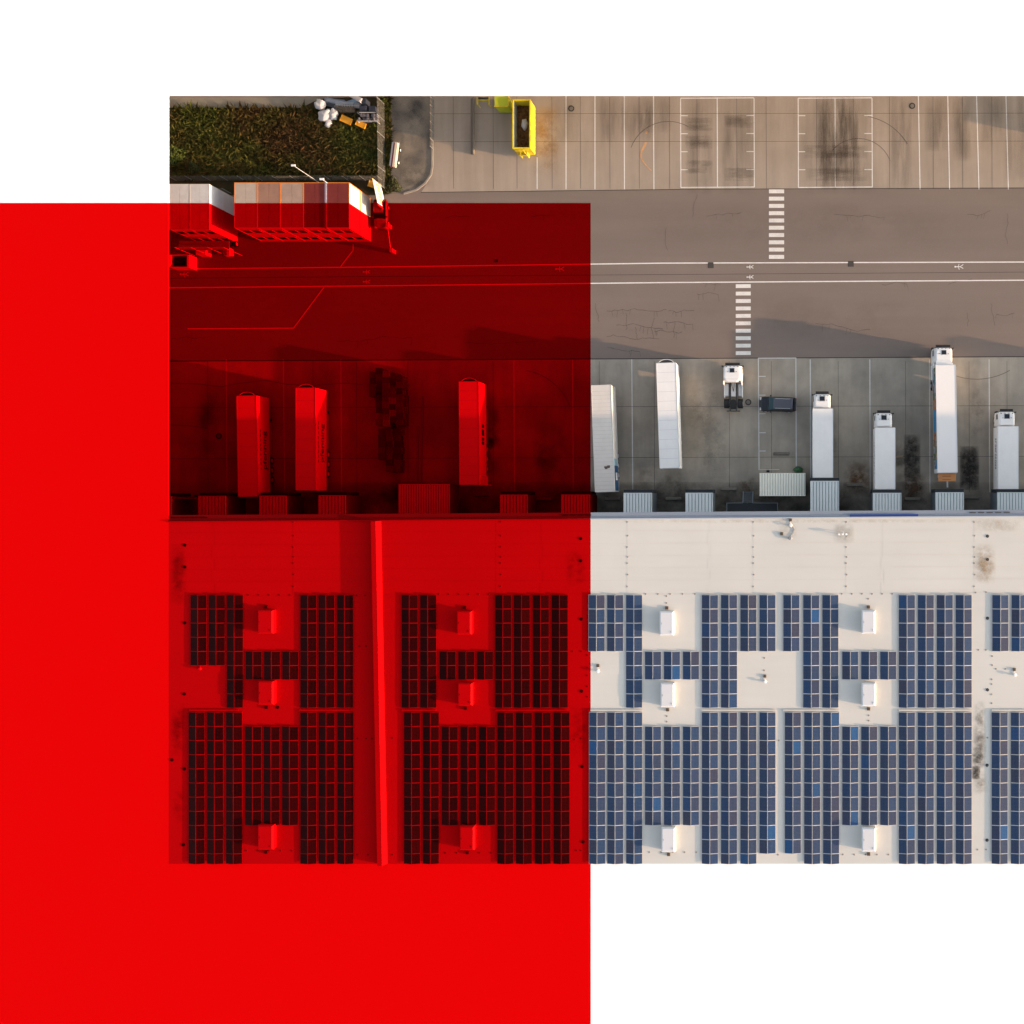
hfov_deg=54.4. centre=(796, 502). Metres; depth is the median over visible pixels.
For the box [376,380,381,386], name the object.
pallet stack
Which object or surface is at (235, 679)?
solar table
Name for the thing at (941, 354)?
tractor unit
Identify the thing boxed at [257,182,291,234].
site cabin
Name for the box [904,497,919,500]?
wheel stop
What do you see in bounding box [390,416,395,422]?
pallet stack
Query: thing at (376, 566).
warehouse
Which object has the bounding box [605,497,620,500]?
wheel stop
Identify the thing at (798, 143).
parking lines
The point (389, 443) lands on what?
pallet stack
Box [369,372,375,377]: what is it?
pallet stack
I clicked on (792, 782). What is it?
solar table
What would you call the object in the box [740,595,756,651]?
solar table
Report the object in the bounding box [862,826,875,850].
roof skylight
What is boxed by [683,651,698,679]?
solar table
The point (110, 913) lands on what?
red overlay
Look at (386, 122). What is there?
verge grass
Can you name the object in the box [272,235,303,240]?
site cabin
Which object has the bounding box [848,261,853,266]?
road drain
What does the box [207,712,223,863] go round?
solar table
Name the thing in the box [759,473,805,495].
storage container
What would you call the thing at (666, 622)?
roof skylight
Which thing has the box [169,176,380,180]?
fence
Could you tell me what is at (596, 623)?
solar table
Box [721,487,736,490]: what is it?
wheel stop
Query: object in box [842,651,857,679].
solar table
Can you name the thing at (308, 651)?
solar table
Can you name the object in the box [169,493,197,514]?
dock shelter
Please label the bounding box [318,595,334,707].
solar table
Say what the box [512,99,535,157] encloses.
roll off skip
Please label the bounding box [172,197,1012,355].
asphalt cracks
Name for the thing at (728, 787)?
solar table
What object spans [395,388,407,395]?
pallet stack
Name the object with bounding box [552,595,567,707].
solar table
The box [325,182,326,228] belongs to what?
roof duct
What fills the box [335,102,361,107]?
board bundle
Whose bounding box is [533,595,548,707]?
solar table
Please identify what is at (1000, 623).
solar table
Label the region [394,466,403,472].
pallet stack
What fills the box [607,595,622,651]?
solar table
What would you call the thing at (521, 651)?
solar table
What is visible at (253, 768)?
solar table
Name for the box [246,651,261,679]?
solar table
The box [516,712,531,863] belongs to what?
solar table
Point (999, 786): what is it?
solar table
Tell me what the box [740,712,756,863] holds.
solar table
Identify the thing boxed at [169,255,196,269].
open skip
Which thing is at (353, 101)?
board bundle
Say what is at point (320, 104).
white sack
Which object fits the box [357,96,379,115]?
material rack
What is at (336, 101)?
board bundle
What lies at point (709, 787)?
solar table
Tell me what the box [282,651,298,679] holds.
solar table
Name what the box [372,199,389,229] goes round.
parked car
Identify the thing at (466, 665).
solar table
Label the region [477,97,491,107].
lifting frame
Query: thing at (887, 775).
solar table
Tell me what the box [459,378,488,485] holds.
semi trailer
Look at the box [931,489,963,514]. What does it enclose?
dock shelter
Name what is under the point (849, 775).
solar table
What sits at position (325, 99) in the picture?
board bundle
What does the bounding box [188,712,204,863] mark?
solar table
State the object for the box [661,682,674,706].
roof skylight
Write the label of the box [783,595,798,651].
solar table
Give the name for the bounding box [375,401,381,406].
pallet stack
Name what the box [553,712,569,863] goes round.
solar table
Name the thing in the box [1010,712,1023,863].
solar table
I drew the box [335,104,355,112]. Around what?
timber pallet
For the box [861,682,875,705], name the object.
roof skylight
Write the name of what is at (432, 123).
fence
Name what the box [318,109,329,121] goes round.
white sack
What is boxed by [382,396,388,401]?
pallet stack
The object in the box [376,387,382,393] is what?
pallet stack
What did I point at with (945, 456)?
graphic trailer
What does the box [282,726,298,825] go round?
solar table
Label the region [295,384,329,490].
semi trailer
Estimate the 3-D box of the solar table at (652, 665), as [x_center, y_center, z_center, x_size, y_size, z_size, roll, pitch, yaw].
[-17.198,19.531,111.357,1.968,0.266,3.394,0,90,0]
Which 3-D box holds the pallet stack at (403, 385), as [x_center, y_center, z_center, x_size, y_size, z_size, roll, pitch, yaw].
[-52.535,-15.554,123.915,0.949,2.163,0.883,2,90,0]
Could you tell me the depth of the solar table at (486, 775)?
111.31 m
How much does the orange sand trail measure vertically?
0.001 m
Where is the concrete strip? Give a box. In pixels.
[169,97,325,107]
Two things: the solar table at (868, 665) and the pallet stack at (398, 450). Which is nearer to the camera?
the solar table at (868, 665)
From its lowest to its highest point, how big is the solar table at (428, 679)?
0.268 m
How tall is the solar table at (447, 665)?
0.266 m
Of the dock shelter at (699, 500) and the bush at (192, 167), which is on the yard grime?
the dock shelter at (699, 500)
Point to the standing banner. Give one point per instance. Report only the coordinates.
(378, 192)
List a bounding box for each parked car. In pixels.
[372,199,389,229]
[759,395,796,412]
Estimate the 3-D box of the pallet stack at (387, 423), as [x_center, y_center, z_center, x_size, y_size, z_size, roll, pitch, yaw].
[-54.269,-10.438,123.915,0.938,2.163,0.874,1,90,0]
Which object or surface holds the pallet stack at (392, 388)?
on the concrete loading yard at (546, 434)
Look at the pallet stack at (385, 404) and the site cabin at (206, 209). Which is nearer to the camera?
the site cabin at (206, 209)
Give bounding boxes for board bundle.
[324,98,344,103]
[326,97,352,104]
[326,102,342,110]
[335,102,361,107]
[346,99,358,103]
[349,96,361,102]
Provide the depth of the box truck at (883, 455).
121.25 m
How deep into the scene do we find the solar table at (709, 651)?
111.31 m
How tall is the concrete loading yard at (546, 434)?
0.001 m
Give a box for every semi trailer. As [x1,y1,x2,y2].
[236,392,273,496]
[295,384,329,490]
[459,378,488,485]
[591,385,619,492]
[656,359,681,468]
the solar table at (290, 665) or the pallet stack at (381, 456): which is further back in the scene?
the pallet stack at (381, 456)
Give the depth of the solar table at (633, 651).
111.31 m
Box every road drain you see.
[708,262,713,267]
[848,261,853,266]
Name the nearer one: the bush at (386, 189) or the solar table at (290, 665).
the solar table at (290, 665)
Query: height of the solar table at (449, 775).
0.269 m
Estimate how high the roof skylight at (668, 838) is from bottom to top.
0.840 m
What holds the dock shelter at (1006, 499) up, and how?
on the yard grime
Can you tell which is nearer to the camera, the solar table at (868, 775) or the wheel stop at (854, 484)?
the solar table at (868, 775)
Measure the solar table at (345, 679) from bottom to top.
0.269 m
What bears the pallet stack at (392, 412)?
on the concrete loading yard at (546, 434)
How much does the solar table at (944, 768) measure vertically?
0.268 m
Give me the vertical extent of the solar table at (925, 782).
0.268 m
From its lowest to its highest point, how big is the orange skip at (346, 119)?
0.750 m
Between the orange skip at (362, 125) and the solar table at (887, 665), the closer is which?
the solar table at (887, 665)
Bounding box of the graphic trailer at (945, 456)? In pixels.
[932,365,957,486]
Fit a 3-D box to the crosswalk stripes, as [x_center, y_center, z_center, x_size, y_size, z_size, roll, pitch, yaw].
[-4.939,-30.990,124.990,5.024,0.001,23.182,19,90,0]
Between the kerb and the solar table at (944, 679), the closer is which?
the solar table at (944, 679)
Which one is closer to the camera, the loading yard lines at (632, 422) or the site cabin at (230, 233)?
the site cabin at (230, 233)
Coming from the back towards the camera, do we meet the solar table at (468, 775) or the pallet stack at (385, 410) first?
the pallet stack at (385, 410)
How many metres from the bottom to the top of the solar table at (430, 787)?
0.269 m
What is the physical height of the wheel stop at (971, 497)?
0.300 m
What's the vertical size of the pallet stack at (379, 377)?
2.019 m
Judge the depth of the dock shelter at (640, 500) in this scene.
120.50 m
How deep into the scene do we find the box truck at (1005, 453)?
121.25 m
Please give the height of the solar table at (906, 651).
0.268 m
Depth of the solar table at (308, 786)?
111.32 m
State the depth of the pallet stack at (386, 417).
122.83 m
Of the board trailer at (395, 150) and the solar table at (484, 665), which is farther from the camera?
the board trailer at (395, 150)
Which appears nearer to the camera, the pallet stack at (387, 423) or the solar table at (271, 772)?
the solar table at (271, 772)
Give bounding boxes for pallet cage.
[357,112,379,123]
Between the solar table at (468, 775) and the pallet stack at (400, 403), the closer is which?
the solar table at (468, 775)
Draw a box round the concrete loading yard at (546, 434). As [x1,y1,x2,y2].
[169,357,1023,516]
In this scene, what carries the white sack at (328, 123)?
on the grass bank
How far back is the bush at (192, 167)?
124.35 m
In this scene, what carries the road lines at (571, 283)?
on the asphalt road
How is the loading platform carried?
on the yard grime
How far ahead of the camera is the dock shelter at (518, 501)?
120.57 m
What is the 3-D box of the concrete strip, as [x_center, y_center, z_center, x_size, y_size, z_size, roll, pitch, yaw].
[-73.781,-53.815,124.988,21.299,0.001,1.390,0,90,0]
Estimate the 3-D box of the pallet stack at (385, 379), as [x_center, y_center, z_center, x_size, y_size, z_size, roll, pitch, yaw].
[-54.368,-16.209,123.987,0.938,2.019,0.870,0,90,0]
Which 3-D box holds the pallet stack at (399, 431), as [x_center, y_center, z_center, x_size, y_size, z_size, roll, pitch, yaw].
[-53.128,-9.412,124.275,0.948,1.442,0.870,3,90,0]
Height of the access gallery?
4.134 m
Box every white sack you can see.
[314,99,325,110]
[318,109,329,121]
[325,119,331,127]
[329,108,338,119]
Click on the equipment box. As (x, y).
(206, 253)
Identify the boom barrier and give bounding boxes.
[386,223,395,253]
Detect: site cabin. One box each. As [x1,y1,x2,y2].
[169,184,202,235]
[185,236,214,240]
[190,184,223,235]
[206,192,237,242]
[234,182,269,234]
[249,235,281,240]
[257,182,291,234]
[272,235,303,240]
[280,182,314,234]
[294,235,325,240]
[303,182,336,234]
[317,235,347,240]
[327,182,359,234]
[339,191,370,240]
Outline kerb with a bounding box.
[404,96,432,194]
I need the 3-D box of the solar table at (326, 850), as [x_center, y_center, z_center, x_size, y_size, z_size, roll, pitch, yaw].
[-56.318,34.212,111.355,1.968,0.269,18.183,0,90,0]
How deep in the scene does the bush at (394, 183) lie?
124.50 m
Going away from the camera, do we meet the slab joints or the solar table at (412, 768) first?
the solar table at (412, 768)
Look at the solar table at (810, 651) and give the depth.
111.31 m
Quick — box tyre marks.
[169,116,1009,428]
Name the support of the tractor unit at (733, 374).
on the concrete loading yard at (546, 434)
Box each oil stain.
[487,437,493,447]
[851,468,863,482]
[905,438,918,478]
[906,476,921,496]
[961,449,977,486]
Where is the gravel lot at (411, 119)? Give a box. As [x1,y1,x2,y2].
[385,96,430,193]
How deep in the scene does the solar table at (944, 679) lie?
111.31 m
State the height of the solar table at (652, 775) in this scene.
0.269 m
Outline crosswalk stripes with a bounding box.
[736,189,783,354]
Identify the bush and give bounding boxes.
[169,145,187,164]
[187,161,199,173]
[381,183,389,193]
[386,177,402,192]
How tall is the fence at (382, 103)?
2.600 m
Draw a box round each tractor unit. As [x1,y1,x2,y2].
[722,363,743,411]
[930,345,953,390]
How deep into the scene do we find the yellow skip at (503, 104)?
122.70 m
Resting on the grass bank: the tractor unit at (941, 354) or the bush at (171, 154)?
the bush at (171, 154)
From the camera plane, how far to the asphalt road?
125.00 m
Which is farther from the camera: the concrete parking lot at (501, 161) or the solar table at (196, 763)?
the concrete parking lot at (501, 161)
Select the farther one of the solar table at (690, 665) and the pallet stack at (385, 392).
the pallet stack at (385, 392)
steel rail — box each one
[417,427,418,481]
[420,396,423,481]
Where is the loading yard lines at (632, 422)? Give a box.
[226,358,989,491]
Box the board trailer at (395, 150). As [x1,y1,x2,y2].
[389,142,400,167]
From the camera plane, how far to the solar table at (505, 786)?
111.31 m
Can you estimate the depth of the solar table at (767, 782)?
111.31 m
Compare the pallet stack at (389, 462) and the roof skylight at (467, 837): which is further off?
the pallet stack at (389, 462)
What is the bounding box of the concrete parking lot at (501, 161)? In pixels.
[422,96,1023,191]
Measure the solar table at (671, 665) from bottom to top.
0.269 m
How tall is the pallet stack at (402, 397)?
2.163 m
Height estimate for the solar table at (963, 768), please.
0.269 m
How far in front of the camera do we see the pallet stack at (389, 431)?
123.27 m
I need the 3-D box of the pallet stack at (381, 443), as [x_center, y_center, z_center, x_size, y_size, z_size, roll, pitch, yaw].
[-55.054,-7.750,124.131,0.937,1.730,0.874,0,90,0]
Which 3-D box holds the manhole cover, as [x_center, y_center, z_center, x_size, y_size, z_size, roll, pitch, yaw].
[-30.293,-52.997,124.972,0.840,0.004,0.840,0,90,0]
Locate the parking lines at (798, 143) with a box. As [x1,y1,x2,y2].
[537,96,1008,188]
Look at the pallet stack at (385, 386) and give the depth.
122.83 m
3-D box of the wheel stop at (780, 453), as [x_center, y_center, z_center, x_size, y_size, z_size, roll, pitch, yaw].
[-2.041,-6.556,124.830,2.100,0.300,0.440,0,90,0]
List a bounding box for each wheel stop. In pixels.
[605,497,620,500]
[666,497,680,500]
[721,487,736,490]
[773,452,788,454]
[847,483,862,486]
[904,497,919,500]
[964,496,978,498]
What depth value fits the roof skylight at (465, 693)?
110.68 m
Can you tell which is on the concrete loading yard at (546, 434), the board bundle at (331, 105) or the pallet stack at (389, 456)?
the pallet stack at (389, 456)
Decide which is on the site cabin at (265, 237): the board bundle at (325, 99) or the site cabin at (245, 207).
the site cabin at (245, 207)
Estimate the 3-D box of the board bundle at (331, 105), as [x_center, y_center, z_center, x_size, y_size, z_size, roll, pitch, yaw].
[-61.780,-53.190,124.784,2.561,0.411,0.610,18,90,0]
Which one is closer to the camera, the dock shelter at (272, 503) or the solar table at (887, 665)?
the solar table at (887, 665)
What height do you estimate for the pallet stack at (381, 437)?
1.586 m
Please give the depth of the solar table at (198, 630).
111.31 m
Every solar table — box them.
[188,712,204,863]
[190,595,206,665]
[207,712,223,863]
[209,595,224,665]
[226,712,242,863]
[227,595,243,707]
[245,726,261,825]
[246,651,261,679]
[263,726,279,824]
[264,651,280,679]
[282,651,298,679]
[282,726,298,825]
[300,595,316,707]
[300,712,316,863]
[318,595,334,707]
[318,712,334,863]
[337,595,353,707]
[337,712,353,863]
[402,595,417,707]
[404,712,420,863]
[420,595,436,707]
[423,712,438,863]
[439,651,455,679]
[442,726,457,825]
[458,651,474,679]
[460,726,476,824]
[477,651,492,679]
[479,726,494,825]
[495,595,511,707]
[497,712,513,863]
[514,595,529,707]
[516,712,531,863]
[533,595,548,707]
[534,712,550,863]
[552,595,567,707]
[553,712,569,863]
[588,595,604,651]
[589,712,605,863]
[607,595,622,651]
[607,712,623,863]
[626,595,641,707]
[626,712,641,863]
[645,651,660,679]
[645,726,660,825]
[664,651,679,679]
[664,726,679,825]
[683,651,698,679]
[683,726,698,825]
[702,595,717,707]
[702,712,717,863]
[721,595,736,707]
[721,712,736,863]
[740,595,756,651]
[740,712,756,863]
[759,595,775,651]
[759,712,775,853]
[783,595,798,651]
[785,712,800,853]
[803,595,818,707]
[804,712,819,863]
[822,595,838,707]
[823,712,838,863]
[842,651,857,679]
[842,726,857,825]
[861,651,876,679]
[861,726,876,825]
[880,651,895,679]
[880,726,895,825]
[899,595,914,707]
[899,712,914,863]
[917,595,933,707]
[917,712,933,863]
[936,595,952,707]
[936,712,952,863]
[955,595,971,707]
[955,712,971,863]
[991,712,1007,863]
[992,595,1007,651]
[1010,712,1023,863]
[1011,595,1023,651]
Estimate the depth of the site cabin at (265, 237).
123.21 m
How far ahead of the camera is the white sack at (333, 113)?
124.24 m
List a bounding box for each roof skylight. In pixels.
[258,610,275,633]
[258,680,275,704]
[258,823,275,849]
[457,611,472,634]
[458,682,473,705]
[460,825,475,849]
[660,611,673,634]
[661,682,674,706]
[661,826,675,851]
[861,610,874,632]
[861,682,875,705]
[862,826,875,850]
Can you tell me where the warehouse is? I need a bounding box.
[168,510,1023,865]
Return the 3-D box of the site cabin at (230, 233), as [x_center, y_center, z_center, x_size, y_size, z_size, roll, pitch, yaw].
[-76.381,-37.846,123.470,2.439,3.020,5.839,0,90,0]
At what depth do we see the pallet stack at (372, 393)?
122.98 m
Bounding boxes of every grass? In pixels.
[373,96,395,195]
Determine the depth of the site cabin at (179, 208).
118.93 m
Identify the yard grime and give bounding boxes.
[459,492,850,517]
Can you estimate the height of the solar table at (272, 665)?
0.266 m
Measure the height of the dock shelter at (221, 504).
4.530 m
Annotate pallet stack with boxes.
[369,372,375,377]
[369,384,375,389]
[369,390,377,397]
[370,378,375,383]
[375,368,388,373]
[375,374,382,380]
[375,394,381,400]
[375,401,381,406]
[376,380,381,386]
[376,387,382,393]
[376,407,381,412]
[378,435,385,440]
[378,441,385,446]
[378,447,385,452]
[378,453,385,459]
[382,371,394,377]
[382,377,389,382]
[382,383,389,389]
[382,389,390,395]
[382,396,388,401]
[382,402,388,407]
[382,408,389,414]
[383,414,389,420]
[383,420,395,427]
[385,429,393,434]
[386,435,393,440]
[386,441,393,446]
[386,447,393,453]
[386,453,392,459]
[386,459,393,465]
[386,466,396,472]
[389,373,400,378]
[389,379,396,384]
[389,391,395,397]
[389,397,395,403]
[389,404,395,409]
[389,410,395,415]
[390,385,396,391]
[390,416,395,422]
[393,428,404,435]
[393,454,403,459]
[394,435,403,441]
[394,441,403,447]
[394,447,404,453]
[394,460,404,466]
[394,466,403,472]
[395,375,407,382]
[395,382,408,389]
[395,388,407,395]
[395,394,408,401]
[395,406,408,413]
[395,413,408,420]
[395,419,408,426]
[396,400,408,407]
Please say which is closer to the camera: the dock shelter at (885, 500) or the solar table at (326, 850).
the solar table at (326, 850)
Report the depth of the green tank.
124.23 m
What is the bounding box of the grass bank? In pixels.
[169,97,391,194]
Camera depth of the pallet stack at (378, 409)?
123.12 m
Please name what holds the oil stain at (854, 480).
on the concrete loading yard at (546, 434)
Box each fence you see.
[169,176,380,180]
[376,96,385,187]
[429,99,433,149]
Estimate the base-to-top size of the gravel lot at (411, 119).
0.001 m
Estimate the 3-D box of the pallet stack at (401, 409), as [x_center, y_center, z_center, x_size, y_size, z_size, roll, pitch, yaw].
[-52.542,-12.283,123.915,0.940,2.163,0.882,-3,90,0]
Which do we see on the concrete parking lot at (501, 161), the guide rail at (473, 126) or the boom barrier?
the guide rail at (473, 126)
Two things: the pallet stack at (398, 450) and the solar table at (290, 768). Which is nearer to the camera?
the solar table at (290, 768)
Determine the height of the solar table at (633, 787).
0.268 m
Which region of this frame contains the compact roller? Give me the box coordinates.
[223,241,238,256]
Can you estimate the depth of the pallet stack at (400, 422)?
123.12 m
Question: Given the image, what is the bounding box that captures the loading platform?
[726,491,777,511]
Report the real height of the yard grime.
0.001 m
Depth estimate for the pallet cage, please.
124.05 m
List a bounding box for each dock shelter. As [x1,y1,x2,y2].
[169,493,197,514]
[198,493,245,514]
[259,492,303,514]
[318,492,360,513]
[500,491,536,512]
[561,491,596,512]
[624,490,656,516]
[685,490,714,511]
[810,478,838,510]
[870,490,900,510]
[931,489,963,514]
[990,489,1023,509]
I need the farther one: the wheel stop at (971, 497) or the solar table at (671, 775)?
the wheel stop at (971, 497)
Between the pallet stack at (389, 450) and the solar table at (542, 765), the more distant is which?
the pallet stack at (389, 450)
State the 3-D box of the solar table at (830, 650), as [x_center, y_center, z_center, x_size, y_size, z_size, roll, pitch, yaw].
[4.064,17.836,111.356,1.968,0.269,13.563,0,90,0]
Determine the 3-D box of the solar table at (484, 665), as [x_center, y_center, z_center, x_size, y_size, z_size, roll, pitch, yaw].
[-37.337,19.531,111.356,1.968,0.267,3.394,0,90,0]
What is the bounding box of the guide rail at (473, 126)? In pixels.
[471,97,474,154]
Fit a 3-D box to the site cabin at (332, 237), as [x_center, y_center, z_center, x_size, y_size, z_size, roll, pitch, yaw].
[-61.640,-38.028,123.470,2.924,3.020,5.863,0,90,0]
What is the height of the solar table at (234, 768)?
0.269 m
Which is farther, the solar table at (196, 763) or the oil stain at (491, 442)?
the oil stain at (491, 442)
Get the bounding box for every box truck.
[812,391,832,477]
[873,410,894,489]
[993,409,1018,488]
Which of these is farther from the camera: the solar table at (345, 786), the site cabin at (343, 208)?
the site cabin at (343, 208)
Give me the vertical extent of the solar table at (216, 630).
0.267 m
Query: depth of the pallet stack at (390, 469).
123.41 m
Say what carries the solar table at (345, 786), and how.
on the warehouse
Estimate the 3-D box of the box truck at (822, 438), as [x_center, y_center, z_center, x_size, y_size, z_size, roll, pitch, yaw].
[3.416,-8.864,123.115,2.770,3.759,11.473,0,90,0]
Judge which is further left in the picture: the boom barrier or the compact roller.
the compact roller
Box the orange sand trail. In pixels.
[640,131,651,170]
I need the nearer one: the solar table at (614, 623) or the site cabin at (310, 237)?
the solar table at (614, 623)
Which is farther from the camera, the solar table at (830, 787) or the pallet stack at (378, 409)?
the pallet stack at (378, 409)
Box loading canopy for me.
[399,483,458,513]
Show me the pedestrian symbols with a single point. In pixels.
(958, 266)
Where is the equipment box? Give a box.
[196,250,210,256]
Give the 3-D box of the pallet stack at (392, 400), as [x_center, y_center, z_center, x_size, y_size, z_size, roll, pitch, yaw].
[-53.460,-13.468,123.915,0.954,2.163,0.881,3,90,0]
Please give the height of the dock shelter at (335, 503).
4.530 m
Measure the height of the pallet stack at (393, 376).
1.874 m
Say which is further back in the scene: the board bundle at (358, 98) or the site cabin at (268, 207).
the board bundle at (358, 98)
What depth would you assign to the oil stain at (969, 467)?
124.98 m
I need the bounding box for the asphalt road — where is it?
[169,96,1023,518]
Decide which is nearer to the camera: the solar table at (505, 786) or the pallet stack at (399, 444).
the solar table at (505, 786)
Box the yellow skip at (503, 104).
[494,96,511,112]
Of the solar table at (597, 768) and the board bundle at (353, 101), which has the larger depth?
the board bundle at (353, 101)
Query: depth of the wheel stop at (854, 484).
124.89 m
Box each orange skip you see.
[340,115,352,124]
[355,120,366,128]
[367,180,373,187]
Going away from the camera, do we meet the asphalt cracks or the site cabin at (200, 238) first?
the site cabin at (200, 238)
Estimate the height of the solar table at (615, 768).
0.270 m
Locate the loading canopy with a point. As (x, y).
(423, 498)
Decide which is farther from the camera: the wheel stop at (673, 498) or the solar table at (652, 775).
the wheel stop at (673, 498)
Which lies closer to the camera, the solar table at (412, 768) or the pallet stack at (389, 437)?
the solar table at (412, 768)
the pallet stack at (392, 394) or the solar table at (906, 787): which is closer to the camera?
the solar table at (906, 787)
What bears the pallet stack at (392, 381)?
on the concrete loading yard at (546, 434)
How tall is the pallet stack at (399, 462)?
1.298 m
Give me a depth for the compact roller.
124.18 m
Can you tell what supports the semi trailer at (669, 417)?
on the concrete loading yard at (546, 434)
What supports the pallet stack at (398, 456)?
on the concrete loading yard at (546, 434)
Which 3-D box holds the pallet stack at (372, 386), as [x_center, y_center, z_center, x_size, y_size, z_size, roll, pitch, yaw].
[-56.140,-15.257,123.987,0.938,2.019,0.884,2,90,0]
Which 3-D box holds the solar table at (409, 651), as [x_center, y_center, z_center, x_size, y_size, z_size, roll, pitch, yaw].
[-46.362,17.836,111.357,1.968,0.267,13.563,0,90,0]
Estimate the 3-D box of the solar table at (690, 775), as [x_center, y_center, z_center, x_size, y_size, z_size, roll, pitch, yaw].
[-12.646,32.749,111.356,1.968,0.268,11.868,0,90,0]
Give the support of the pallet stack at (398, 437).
on the concrete loading yard at (546, 434)
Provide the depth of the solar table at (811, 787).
111.31 m
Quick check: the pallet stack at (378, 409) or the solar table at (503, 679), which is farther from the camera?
the pallet stack at (378, 409)
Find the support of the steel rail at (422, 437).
on the concrete loading yard at (546, 434)
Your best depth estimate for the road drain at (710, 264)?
124.98 m
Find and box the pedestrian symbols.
[180,265,961,283]
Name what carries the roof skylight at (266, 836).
on the warehouse
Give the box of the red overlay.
[0,203,590,1023]
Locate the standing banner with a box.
[372,178,383,208]
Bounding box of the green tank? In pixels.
[793,466,802,472]
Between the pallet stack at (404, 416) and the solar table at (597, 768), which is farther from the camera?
the pallet stack at (404, 416)
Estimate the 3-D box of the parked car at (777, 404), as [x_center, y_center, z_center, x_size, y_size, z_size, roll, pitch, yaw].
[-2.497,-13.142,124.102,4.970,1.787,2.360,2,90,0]
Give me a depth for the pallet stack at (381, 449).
123.55 m
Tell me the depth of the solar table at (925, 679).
111.31 m
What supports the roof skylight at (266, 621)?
on the warehouse
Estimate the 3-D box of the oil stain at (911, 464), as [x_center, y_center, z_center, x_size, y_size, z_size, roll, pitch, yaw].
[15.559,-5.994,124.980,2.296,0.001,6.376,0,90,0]
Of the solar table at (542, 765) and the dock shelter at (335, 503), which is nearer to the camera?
the solar table at (542, 765)
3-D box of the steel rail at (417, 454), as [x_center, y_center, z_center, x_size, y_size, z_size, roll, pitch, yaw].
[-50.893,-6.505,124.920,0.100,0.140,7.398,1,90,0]
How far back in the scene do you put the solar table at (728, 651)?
111.31 m
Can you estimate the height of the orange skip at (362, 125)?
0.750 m
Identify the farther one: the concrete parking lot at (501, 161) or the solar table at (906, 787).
the concrete parking lot at (501, 161)
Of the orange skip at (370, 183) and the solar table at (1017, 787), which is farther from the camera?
the orange skip at (370, 183)
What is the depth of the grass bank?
124.99 m
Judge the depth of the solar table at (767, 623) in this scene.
111.31 m
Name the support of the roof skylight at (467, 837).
on the warehouse
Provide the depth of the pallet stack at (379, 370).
123.14 m
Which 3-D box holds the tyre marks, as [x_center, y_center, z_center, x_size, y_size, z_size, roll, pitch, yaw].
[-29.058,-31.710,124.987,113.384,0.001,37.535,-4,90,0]
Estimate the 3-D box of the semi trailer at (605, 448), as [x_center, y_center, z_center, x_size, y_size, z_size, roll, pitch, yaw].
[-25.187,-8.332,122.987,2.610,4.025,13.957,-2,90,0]
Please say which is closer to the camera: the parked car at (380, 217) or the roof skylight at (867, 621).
the roof skylight at (867, 621)
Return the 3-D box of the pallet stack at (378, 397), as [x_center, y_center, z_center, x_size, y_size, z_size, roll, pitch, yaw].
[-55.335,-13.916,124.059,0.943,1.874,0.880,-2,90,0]
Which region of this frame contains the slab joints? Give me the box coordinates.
[169,97,1023,491]
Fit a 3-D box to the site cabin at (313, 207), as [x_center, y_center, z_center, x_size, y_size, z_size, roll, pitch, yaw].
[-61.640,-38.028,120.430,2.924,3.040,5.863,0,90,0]
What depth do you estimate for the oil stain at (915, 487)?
124.98 m
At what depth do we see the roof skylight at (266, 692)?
110.68 m
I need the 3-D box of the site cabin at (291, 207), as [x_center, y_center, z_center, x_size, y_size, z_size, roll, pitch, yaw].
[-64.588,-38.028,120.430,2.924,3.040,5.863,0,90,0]
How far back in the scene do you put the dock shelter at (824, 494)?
120.50 m
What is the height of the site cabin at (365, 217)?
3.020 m
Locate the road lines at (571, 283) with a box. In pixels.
[169,244,1023,328]
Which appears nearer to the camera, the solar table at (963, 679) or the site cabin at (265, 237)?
the solar table at (963, 679)
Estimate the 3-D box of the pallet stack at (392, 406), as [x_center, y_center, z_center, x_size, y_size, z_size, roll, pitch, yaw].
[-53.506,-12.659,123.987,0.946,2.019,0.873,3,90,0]
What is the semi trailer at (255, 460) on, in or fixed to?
on the concrete loading yard at (546, 434)
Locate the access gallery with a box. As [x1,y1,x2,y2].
[174,241,241,255]
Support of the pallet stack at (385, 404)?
on the concrete loading yard at (546, 434)
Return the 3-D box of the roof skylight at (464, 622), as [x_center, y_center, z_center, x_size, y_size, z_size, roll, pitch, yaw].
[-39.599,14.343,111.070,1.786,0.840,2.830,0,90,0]
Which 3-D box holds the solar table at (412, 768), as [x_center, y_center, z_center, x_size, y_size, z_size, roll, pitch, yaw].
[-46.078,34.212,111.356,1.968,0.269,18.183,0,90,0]
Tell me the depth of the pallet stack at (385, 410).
122.83 m
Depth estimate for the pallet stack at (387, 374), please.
122.71 m
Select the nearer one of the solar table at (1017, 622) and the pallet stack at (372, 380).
the solar table at (1017, 622)
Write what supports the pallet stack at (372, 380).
on the concrete loading yard at (546, 434)

